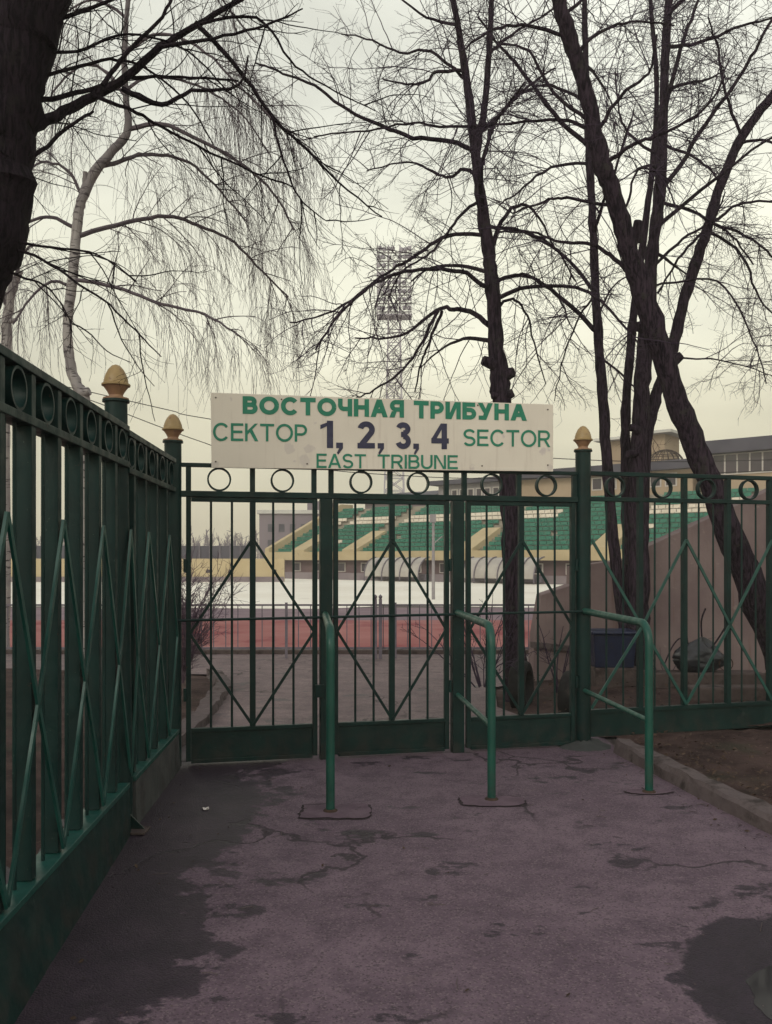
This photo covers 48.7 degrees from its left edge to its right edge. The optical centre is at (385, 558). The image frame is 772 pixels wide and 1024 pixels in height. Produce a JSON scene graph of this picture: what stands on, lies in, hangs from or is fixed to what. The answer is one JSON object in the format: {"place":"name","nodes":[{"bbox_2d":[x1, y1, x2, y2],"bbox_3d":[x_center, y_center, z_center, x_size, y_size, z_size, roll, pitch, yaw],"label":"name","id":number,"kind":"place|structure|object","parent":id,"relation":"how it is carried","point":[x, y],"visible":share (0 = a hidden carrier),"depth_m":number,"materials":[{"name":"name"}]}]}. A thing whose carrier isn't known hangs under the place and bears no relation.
{"place":"outdoors","nodes":[
{"label":"outdoors","id":0,"kind":"place"},
{"bbox_2d":[6,668,213,867],"bbox_3d":[-7.860,1.573,5.600,12.280,0.111,13.200,0,0,0],"label":"soil strip","id":1,"kind":"object","parent":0,"point":[200,686],"visible":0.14,"depth_m":7.10,"materials":[{"name":"brown soil"}]},
{"bbox_2d":[182,540,257,682],"bbox_3d":[-2.426,0.586,9.680,1.685,1.676,1.697,0,0,17],"label":"bush","id":2,"kind":"object","parent":1,"relation":"on","point":[199,637],"visible":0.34,"depth_m":9.71,"materials":[{"name":"brown plant"}]},
{"bbox_2d":[0,0,444,421],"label":"tree","id":3,"kind":"object","parent":1,"relation":"on","point":[30,32],"visible":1,"depth_m":4.89,"materials":[{"name":"brown plant"}]},
{"bbox_2d":[6,654,527,760],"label":"path","id":4,"kind":"structure","parent":0,"point":[221,716],"depth_m":10.59,"materials":[{"name":"asphalt"}]},
{"bbox_2d":[182,669,230,746],"bbox_3d":[-1.980,1.544,9.312,0.444,0.133,4.647,0,0,-6],"label":"path edging","id":5,"kind":"object","parent":4,"relation":"on","point":[200,716],"visible":0.62,"depth_m":8.94,"materials":[{"name":"concrete"}]},
{"bbox_2d":[6,594,534,658],"bbox_3d":[2.290,1.083,13.665,21.820,1.035,0.111,0,0,0],"label":"railing","id":6,"kind":"object","parent":4,"relation":"on","point":[286,605],"visible":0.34,"depth_m":13.69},
{"bbox_2d":[401,586,551,687],"bbox_3d":[0.932,0.859,9.307,1.565,1.141,1.761,0,0,0],"label":"bush","id":7,"kind":"object","parent":4,"relation":"on","point":[474,668],"visible":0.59,"depth_m":9.39,"materials":[{"name":"brown plant"}]},
{"bbox_2d":[9,620,531,646],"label":"running track","id":8,"kind":"structure","parent":0,"point":[363,633],"depth_m":18.56,"materials":[{"name":"red rubber"}]},
{"bbox_2d":[10,608,533,619],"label":"track verge","id":9,"kind":"structure","parent":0,"point":[243,612],"depth_m":25.84,"materials":[{"name":"grey concrete"}]},
{"bbox_2d":[11,579,561,608],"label":"snow field","id":10,"kind":"structure","parent":0,"point":[303,591],"depth_m":39.84,"materials":[{"name":"white snow"}]},
{"bbox_2d":[11,544,249,558],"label":"fence","id":11,"kind":"object","parent":10,"relation":"on","point":[201,552],"visible":0.07,"depth_m":75.00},
{"bbox_2d":[11,559,284,581],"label":"perimeter wall","id":12,"kind":"structure","parent":10,"relation":"on","point":[263,571],"depth_m":60.00,"materials":[{"name":"concrete"}]},
{"bbox_2d":[364,557,429,581],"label":"team shelter","id":13,"kind":"object","parent":10,"relation":"on","point":[401,571],"visible":0.69,"depth_m":61.05,"materials":[{"name":"white plastic"}]},
{"bbox_2d":[285,572,566,584],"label":"boundary wall","id":14,"kind":"structure","parent":10,"relation":"on","point":[438,577],"depth_m":63.56,"materials":[{"name":"concrete"}]},
{"bbox_2d":[430,514,441,599],"bbox_3d":[1.999,-0.080,34.000,0.504,3.400,0.200,0,0,0],"label":"pole","id":15,"kind":"object","parent":10,"relation":"on","point":[433,519],"visible":1,"depth_m":33.95,"materials":[{"name":"grey metal"}]},
{"bbox_2d":[464,556,544,584],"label":"team shelter","id":16,"kind":"object","parent":10,"relation":"on","point":[495,567],"visible":0.53,"depth_m":55.63,"materials":[{"name":"white plastic"}]},
{"bbox_2d":[265,488,762,575],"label":"grandstand","id":17,"kind":"object","parent":10,"relation":"on","point":[303,548],"visible":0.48,"depth_m":65.05,"materials":[{"name":"plastic"}]},
{"bbox_2d":[295,562,300,570],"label":"window","id":18,"kind":"structure","parent":17,"relation":"in","point":[297,564],"depth_m":72.99,"materials":[{"name":"grey glass"}]},
{"bbox_2d":[338,563,345,571],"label":"window","id":19,"kind":"structure","parent":17,"relation":"in","point":[341,566],"depth_m":69.69,"materials":[{"name":"grey glass"}]},
{"bbox_2d":[361,563,366,571],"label":"window","id":20,"kind":"structure","parent":17,"relation":"in","point":[363,565],"depth_m":68.20,"materials":[{"name":"grey glass"}]},
{"bbox_2d":[365,490,437,508],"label":"building","id":21,"kind":"structure","parent":17,"relation":"on","point":[368,506],"depth_m":80.19,"materials":[{"name":"concrete"}]},
{"bbox_2d":[439,563,449,572],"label":"window","id":22,"kind":"structure","parent":17,"relation":"in","point":[441,565],"depth_m":63.21,"materials":[{"name":"grey glass"}]},
{"bbox_2d":[429,476,498,502],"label":"building","id":23,"kind":"structure","parent":17,"relation":"on","point":[491,486],"depth_m":73.50,"materials":[{"name":"beige concrete"}]},
{"bbox_2d":[451,489,457,494],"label":"window","id":24,"kind":"structure","parent":23,"relation":"in","point":[453,491],"depth_m":74.71,"materials":[{"name":"white glass"}]},
{"bbox_2d":[468,488,473,494],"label":"window","id":25,"kind":"structure","parent":23,"relation":"in","point":[470,490],"depth_m":73.61,"materials":[{"name":"white glass"}]},
{"bbox_2d":[476,488,481,494],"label":"window","id":26,"kind":"structure","parent":23,"relation":"in","point":[478,490],"depth_m":73.09,"materials":[{"name":"white glass"}]},
{"bbox_2d":[484,487,490,495],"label":"window","id":27,"kind":"structure","parent":23,"relation":"in","point":[488,489],"depth_m":72.50,"materials":[{"name":"white glass"}]},
{"bbox_2d":[493,486,498,495],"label":"window","id":28,"kind":"structure","parent":23,"relation":"in","point":[495,489],"depth_m":71.99,"materials":[{"name":"white glass"}]},
{"bbox_2d":[535,563,542,573],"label":"window","id":29,"kind":"structure","parent":17,"relation":"in","point":[540,564],"depth_m":57.88,"materials":[{"name":"grey glass"}]},
{"bbox_2d":[522,429,700,496],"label":"building","id":30,"kind":"structure","parent":17,"relation":"on","point":[669,449],"depth_m":66.79,"materials":[{"name":"beige concrete"}]},
{"bbox_2d":[592,477,602,490],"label":"window","id":31,"kind":"structure","parent":30,"relation":"in","point":[597,483],"depth_m":66.02,"materials":[{"name":"white glass"}]},
{"bbox_2d":[614,478,616,489],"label":"window","id":32,"kind":"structure","parent":30,"relation":"in","point":[615,480],"depth_m":65.09,"materials":[{"name":"white glass"}]},
{"bbox_2d":[650,477,661,487],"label":"window","id":33,"kind":"structure","parent":30,"relation":"in","point":[659,484],"depth_m":62.99,"materials":[{"name":"white glass"}]},
{"bbox_2d":[665,472,676,486],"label":"window","id":34,"kind":"structure","parent":30,"relation":"in","point":[673,480],"depth_m":62.17,"materials":[{"name":"white glass"}]},
{"bbox_2d":[705,435,771,488],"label":"building","id":35,"kind":"structure","parent":17,"relation":"on","point":[724,451],"depth_m":58.93,"materials":[{"name":"grey glass"}]},
{"bbox_2d":[257,501,318,558],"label":"building","id":36,"kind":"structure","parent":0,"point":[282,523],"depth_m":120.00,"materials":[{"name":"grey paint"}]},
{"bbox_2d":[268,524,271,531],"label":"window","id":37,"kind":"structure","parent":36,"relation":"in","point":[269,525],"depth_m":119.95,"materials":[{"name":"grey glass"}]},
{"bbox_2d":[279,524,284,531],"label":"window","id":38,"kind":"structure","parent":36,"relation":"in","point":[281,526],"depth_m":119.95,"materials":[{"name":"grey glass"}]},
{"bbox_2d":[0,0,771,558],"label":"sky","id":39,"kind":"structure","parent":0,"point":[718,416],"materials":[{"name":"white"}]},
{"bbox_2d":[6,674,771,1023],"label":"pavement","id":40,"kind":"structure","parent":0,"point":[522,930],"depth_m":3.95,"materials":[{"name":"grey asphalt"}]},
{"bbox_2d":[0,344,179,1023],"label":"fence","id":41,"kind":"object","parent":40,"relation":"on","point":[116,681],"visible":0.99,"depth_m":4.08,"materials":[{"name":"green metal"}]},
{"bbox_2d":[297,803,371,819],"bbox_3d":[-0.321,1.595,5.399,0.474,0.004,0.354,0,0,0],"label":"asphalt patch","id":42,"kind":"object","parent":40,"relation":"on","point":[358,811],"visible":0.96,"depth_m":5.36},
{"bbox_2d":[322,611,337,812],"bbox_3d":[-0.426,1.018,6.072,0.099,1.203,1.452,0,0,-6],"label":"handrail","id":43,"kind":"object","parent":42,"relation":"on","point":[330,718],"visible":0.96,"depth_m":5.38,"materials":[{"name":"metal"}]},
{"bbox_2d":[162,414,610,765],"bbox_3d":[0.103,0.239,7.055,3.772,2.762,0.499,0,0,-10],"label":"gateway","id":44,"kind":"object","parent":40,"relation":"on","point":[173,429],"visible":0.92,"depth_m":7.03,"materials":[{"name":"green paint"}]},
{"bbox_2d":[183,497,324,763],"bbox_3d":[-1.034,0.552,6.722,1.094,2.065,0.092,0,0,-11],"label":"gate leaf","id":45,"kind":"object","parent":44,"relation":"attached to","point":[252,741],"visible":1,"depth_m":6.71,"materials":[{"name":"green paint"}]},
{"bbox_2d":[177,610,582,621],"bbox_3d":[0.086,0.459,6.888,3.472,0.048,0.039,0,0,-12],"label":"locking rod","id":46,"kind":"object","parent":44,"relation":"attached to","point":[361,616],"visible":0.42,"depth_m":6.84,"materials":[{"name":"green paint"}]},
{"bbox_2d":[211,393,552,471],"bbox_3d":[0.020,-1.002,6.916,2.825,0.595,0.075,0,0,-12],"label":"sign","id":47,"kind":"object","parent":44,"relation":"attached to","point":[279,431],"visible":1,"depth_m":6.86,"materials":[{"name":"white metal"}]},
{"bbox_2d":[333,499,451,755],"bbox_3d":[0.057,0.552,6.965,0.985,2.065,0.067,0,0,-11],"label":"gate leaf","id":48,"kind":"object","parent":44,"relation":"attached to","point":[391,735],"visible":0.98,"depth_m":6.95,"materials":[{"name":"green paint"}]},
{"bbox_2d":[465,501,577,749],"bbox_3d":[1.149,0.552,7.200,0.991,2.065,0.067,0,0,-11],"label":"gate leaf","id":49,"kind":"object","parent":44,"relation":"attached to","point":[521,729],"visible":1,"depth_m":7.18,"materials":[{"name":"green paint"}]},
{"bbox_2d":[70,749,771,1019],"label":"grit","id":50,"kind":"object","parent":40,"relation":"on","point":[81,961],"visible":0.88,"depth_m":4.38,"materials":[{"name":"gravel"}]},
{"bbox_2d":[458,795,526,806],"bbox_3d":[0.700,1.595,5.629,0.452,0.004,0.271,0,0,0],"label":"asphalt patch","id":51,"kind":"object","parent":40,"relation":"on","point":[481,801],"visible":0.96,"depth_m":5.60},
{"bbox_2d":[455,610,497,800],"bbox_3d":[0.637,1.018,6.318,0.100,1.203,1.422,0,0,-5],"label":"handrail","id":52,"kind":"object","parent":51,"relation":"on","point":[489,721],"visible":0.97,"depth_m":5.64,"materials":[{"name":"metal"}]},
{"bbox_2d":[528,488,765,680],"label":"stair wall","id":53,"kind":"structure","parent":40,"relation":"on","point":[546,603],"depth_m":11.30,"materials":[{"name":"grey concrete"}]},
{"bbox_2d":[530,641,568,650],"bbox_3d":[2.289,1.164,11.275,0.765,0.146,0.050,0,0,0],"label":"wall ledge","id":54,"kind":"object","parent":53,"relation":"attached to","point":[547,645],"depth_m":11.25,"materials":[{"name":"concrete"}]},
{"bbox_2d":[623,789,673,794],"bbox_3d":[1.802,1.595,5.850,0.353,0.004,0.143,0,0,0],"label":"asphalt patch","id":55,"kind":"object","parent":40,"relation":"on","point":[639,791],"visible":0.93,"depth_m":5.84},
{"bbox_2d":[582,608,655,793],"bbox_3d":[1.736,1.018,6.527,0.100,1.203,1.479,0,0,-5],"label":"handrail","id":56,"kind":"object","parent":55,"relation":"on","point":[644,625],"visible":0.98,"depth_m":5.82,"materials":[{"name":"metal"}]},
{"bbox_2d":[613,738,771,834],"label":"kerb","id":57,"kind":"structure","parent":40,"relation":"on","point":[756,812],"depth_m":5.70,"materials":[{"name":"concrete"}]},
{"bbox_2d":[746,966,771,1019],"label":"puddle","id":58,"kind":"object","parent":40,"relation":"on","point":[759,982],"visible":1,"depth_m":3.17,"materials":[{"name":"black liquid"}]},
{"bbox_2d":[11,606,771,745],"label":"ground","id":59,"kind":"structure","parent":0,"point":[612,740],"depth_m":10.73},
{"bbox_2d":[0,229,89,646],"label":"birch tree","id":60,"kind":"object","parent":59,"relation":"on","point":[10,305],"visible":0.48,"depth_m":14.96,"materials":[{"name":"grey plant"}]},
{"bbox_2d":[36,526,258,558],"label":"trees","id":61,"kind":"object","parent":59,"relation":"on","point":[207,541],"visible":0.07,"depth_m":167.91,"materials":[{"name":"brown plant"}]},
{"bbox_2d":[0,0,360,659],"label":"birch tree","id":62,"kind":"object","parent":59,"relation":"on","point":[90,177],"visible":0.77,"depth_m":13.01,"materials":[{"name":"grey plant"}]},
{"bbox_2d":[69,387,771,461],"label":"cable","id":63,"kind":"object","parent":62,"relation":"attached to","point":[553,458],"visible":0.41,"depth_m":32.75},
{"bbox_2d":[91,400,771,478],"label":"cable","id":64,"kind":"object","parent":62,"relation":"attached to","point":[431,477],"visible":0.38,"depth_m":28.25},
{"bbox_2d":[6,649,528,653],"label":"track kerb","id":65,"kind":"structure","parent":59,"relation":"on","point":[309,651],"depth_m":14.30,"materials":[{"name":"concrete"}]},
{"bbox_2d":[376,245,411,493],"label":"floodlight mast","id":66,"kind":"object","parent":59,"relation":"on","point":[401,249],"visible":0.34,"depth_m":111.00,"materials":[{"name":"metal"}]},
{"bbox_2d":[591,471,771,736],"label":"fence","id":67,"kind":"object","parent":59,"relation":"on","point":[685,716],"visible":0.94,"depth_m":7.56,"materials":[{"name":"green metal"}]},
{"bbox_2d":[496,673,771,736],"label":"soil mound","id":68,"kind":"object","parent":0,"point":[546,695],"visible":0.12,"depth_m":9.40,"materials":[{"name":"brown soil"}]},
{"bbox_2d":[215,0,708,701],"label":"tree","id":69,"kind":"object","parent":68,"relation":"on","point":[495,362],"visible":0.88,"depth_m":9.54,"materials":[{"name":"brown plant"}]},
{"bbox_2d":[508,661,533,707],"bbox_3d":[1.482,1.390,9.350,0.196,0.551,0.552,0,0,22],"label":"tyre","id":70,"kind":"object","parent":68,"relation":"on","point":[528,682],"visible":0.66,"depth_m":9.19,"materials":[{"name":"rubber"}]},
{"bbox_2d":[535,617,568,692],"bbox_3d":[1.939,1.123,9.785,0.454,0.870,0.538,0,0,0],"label":"bush","id":71,"kind":"object","parent":68,"relation":"on","point":[551,669],"visible":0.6,"depth_m":9.82,"materials":[{"name":"brown plant"}]},
{"bbox_2d":[557,670,568,712],"bbox_3d":[1.879,1.400,8.600,0.158,0.551,0.551,0,0,30],"label":"tyre","id":72,"kind":"object","parent":68,"relation":"on","point":[563,697],"visible":0.23,"depth_m":8.39,"materials":[{"name":"rubber"}]},
{"bbox_2d":[382,0,771,669],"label":"tree","id":73,"kind":"object","parent":68,"relation":"on","point":[678,404],"visible":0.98,"depth_m":8.36,"materials":[{"name":"brown plant"}]},
{"bbox_2d":[437,0,771,669],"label":"tree","id":74,"kind":"object","parent":68,"relation":"on","point":[636,453],"visible":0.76,"depth_m":10.89,"materials":[{"name":"brown plant"}]},
{"bbox_2d":[591,665,635,686],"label":"concrete block","id":75,"kind":"structure","parent":68,"relation":"on","point":[597,675],"depth_m":10.30,"materials":[{"name":"grey concrete"}]},
{"bbox_2d":[591,628,635,667],"bbox_3d":[2.771,1.096,10.520,0.588,0.443,0.484,0,0,0],"label":"tub","id":76,"kind":"object","parent":75,"relation":"on","point":[614,645],"visible":0.67,"depth_m":10.33,"materials":[{"name":"blue plastic"}]},
{"bbox_2d":[643,670,764,688],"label":"concrete beam","id":77,"kind":"structure","parent":68,"relation":"on","point":[662,677],"depth_m":10.00,"materials":[{"name":"grey concrete"}]},
{"bbox_2d":[664,608,732,672],"bbox_3d":[3.674,0.975,10.170,0.833,0.773,0.354,0,0,0],"label":"sack","id":78,"kind":"object","parent":77,"relation":"on","point":[705,649],"visible":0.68,"depth_m":10.06,"materials":[{"name":"green plastic"}]},
{"bbox_2d":[688,685,765,700],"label":"concrete beam","id":79,"kind":"structure","parent":68,"relation":"on","point":[706,692],"depth_m":9.05,"materials":[{"name":"grey concrete"}]},
{"bbox_2d":[616,729,771,804],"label":"soil bed","id":80,"kind":"object","parent":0,"point":[762,743],"visible":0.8,"depth_m":6.81,"materials":[{"name":"brown soil"}]}
]}

